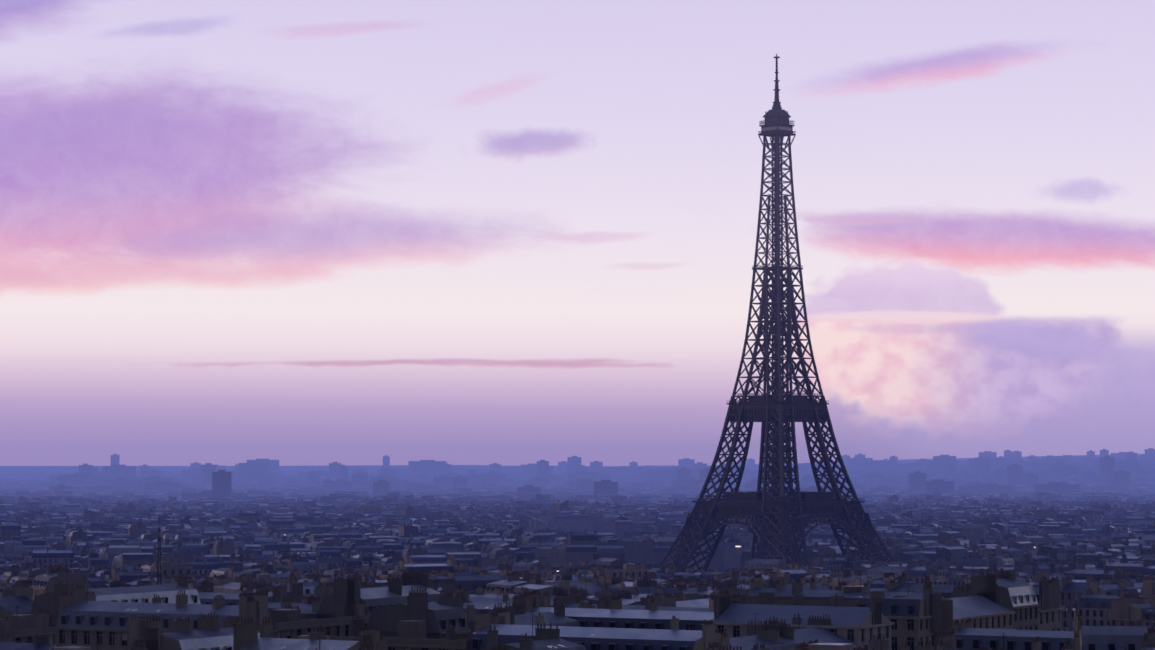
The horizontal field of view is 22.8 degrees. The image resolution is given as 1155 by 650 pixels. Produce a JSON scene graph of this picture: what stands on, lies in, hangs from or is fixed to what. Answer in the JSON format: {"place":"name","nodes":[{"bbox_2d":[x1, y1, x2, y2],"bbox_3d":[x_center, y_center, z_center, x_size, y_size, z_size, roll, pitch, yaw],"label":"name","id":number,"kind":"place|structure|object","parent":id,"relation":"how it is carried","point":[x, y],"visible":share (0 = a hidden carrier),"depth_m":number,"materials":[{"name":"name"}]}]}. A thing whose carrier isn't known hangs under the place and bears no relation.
{"place":"outdoors","nodes":[
{"label":"outdoors","id":0,"kind":"place"},
{"bbox_2d":[0,454,1144,572],"bbox_3d":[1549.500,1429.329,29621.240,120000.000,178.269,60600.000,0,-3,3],"label":"buildings","id":1,"kind":"structure","parent":0,"point":[26,470],"depth_m":23174.73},
{"bbox_2d":[155,514,162,584],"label":"radio mast","id":2,"kind":"object","parent":1,"relation":"on","point":[158,554],"visible":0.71,"depth_m":630.56,"materials":[{"name":"black metal"}]},
{"bbox_2d":[0,457,1139,477],"bbox_3d":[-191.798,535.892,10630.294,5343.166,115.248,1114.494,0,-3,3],"label":"city","id":3,"kind":"object","parent":1,"relation":"on","point":[23,476],"visible":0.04,"depth_m":10716.57,"materials":[{"name":"blue glass"}]},
{"bbox_2d":[0,460,1144,478],"bbox_3d":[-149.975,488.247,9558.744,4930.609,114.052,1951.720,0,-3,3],"label":"city","id":4,"kind":"object","parent":1,"relation":"on","point":[964,463],"depth_m":9885.97,"materials":[{"name":"blue glass"}]},
{"bbox_2d":[0,493,1151,505],"bbox_3d":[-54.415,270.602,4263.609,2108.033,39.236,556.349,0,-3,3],"label":"city","id":5,"kind":"object","parent":1,"relation":"on","point":[230,501],"visible":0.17,"depth_m":4263.68,"materials":[{"name":"blue glass"}]},
{"bbox_2d":[0,564,1154,649],"bbox_3d":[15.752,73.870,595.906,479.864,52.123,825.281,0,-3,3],"label":"city","id":6,"kind":"object","parent":1,"relation":"on","point":[57,607],"visible":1,"depth_m":492.25,"materials":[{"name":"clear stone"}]},
{"bbox_2d":[0,509,1154,572],"bbox_3d":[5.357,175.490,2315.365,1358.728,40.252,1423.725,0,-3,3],"label":"city","id":7,"kind":"object","parent":1,"relation":"on","point":[435,537],"visible":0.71,"depth_m":2118.99,"materials":[{"name":"grey stone"}]},
{"bbox_2d":[0,554,1154,630],"bbox_3d":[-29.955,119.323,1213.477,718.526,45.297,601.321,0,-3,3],"label":"city","id":8,"kind":"object","parent":1,"relation":"on","point":[1089,594],"visible":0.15,"depth_m":1211.90,"materials":[{"name":"stone"}]},
{"bbox_2d":[0,494,1154,532],"bbox_3d":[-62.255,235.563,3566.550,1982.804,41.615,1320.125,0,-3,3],"label":"city","id":9,"kind":"object","parent":1,"relation":"on","point":[576,515],"visible":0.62,"depth_m":3338.22,"materials":[{"name":"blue glass"}]},
{"bbox_2d":[0,547,1154,584],"bbox_3d":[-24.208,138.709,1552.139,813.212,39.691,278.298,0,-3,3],"label":"city","id":10,"kind":"object","parent":1,"relation":"on","point":[287,562],"visible":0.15,"depth_m":1573.90,"materials":[{"name":"grey glass"}]},
{"bbox_2d":[0,484,1154,502],"bbox_3d":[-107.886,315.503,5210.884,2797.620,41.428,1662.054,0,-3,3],"label":"city","id":11,"kind":"object","parent":1,"relation":"on","point":[1130,495],"visible":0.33,"depth_m":5090.55,"materials":[{"name":"blue glass"}]},
{"bbox_2d":[0,470,1154,490],"bbox_3d":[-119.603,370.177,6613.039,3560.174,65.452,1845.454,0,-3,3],"label":"city","id":12,"kind":"object","parent":1,"relation":"on","point":[1137,482],"visible":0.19,"depth_m":6652.23,"materials":[{"name":"blue glass"}]},
{"bbox_2d":[0,461,1154,481],"bbox_3d":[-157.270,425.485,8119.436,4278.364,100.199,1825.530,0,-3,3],"label":"city","id":13,"kind":"object","parent":1,"relation":"on","point":[857,471],"visible":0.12,"depth_m":7908.11,"materials":[{"name":"blue glass"}]},
{"bbox_2d":[27,448,1154,499],"bbox_3d":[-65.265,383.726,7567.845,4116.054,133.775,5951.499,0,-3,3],"label":"city","id":14,"kind":"object","parent":1,"relation":"on","point":[683,474],"visible":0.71,"depth_m":6893.65,"materials":[{"name":"blue glass"}]},
{"bbox_2d":[657,54,894,572],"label":"lattice tower","id":15,"kind":"structure","parent":1,"relation":"on","point":[776,532],"depth_m":1685.29,"materials":[{"name":"metal"}]},
{"bbox_2d":[709,586,1154,649],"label":"city","id":16,"kind":"object","parent":1,"relation":"on","point":[1107,637],"visible":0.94,"depth_m":510.87,"materials":[{"name":"grey glass"}]},
{"bbox_2d":[0,0,1154,465],"label":"sky","id":17,"kind":"structure","parent":0,"point":[290,232],"materials":[{"name":"purple"}]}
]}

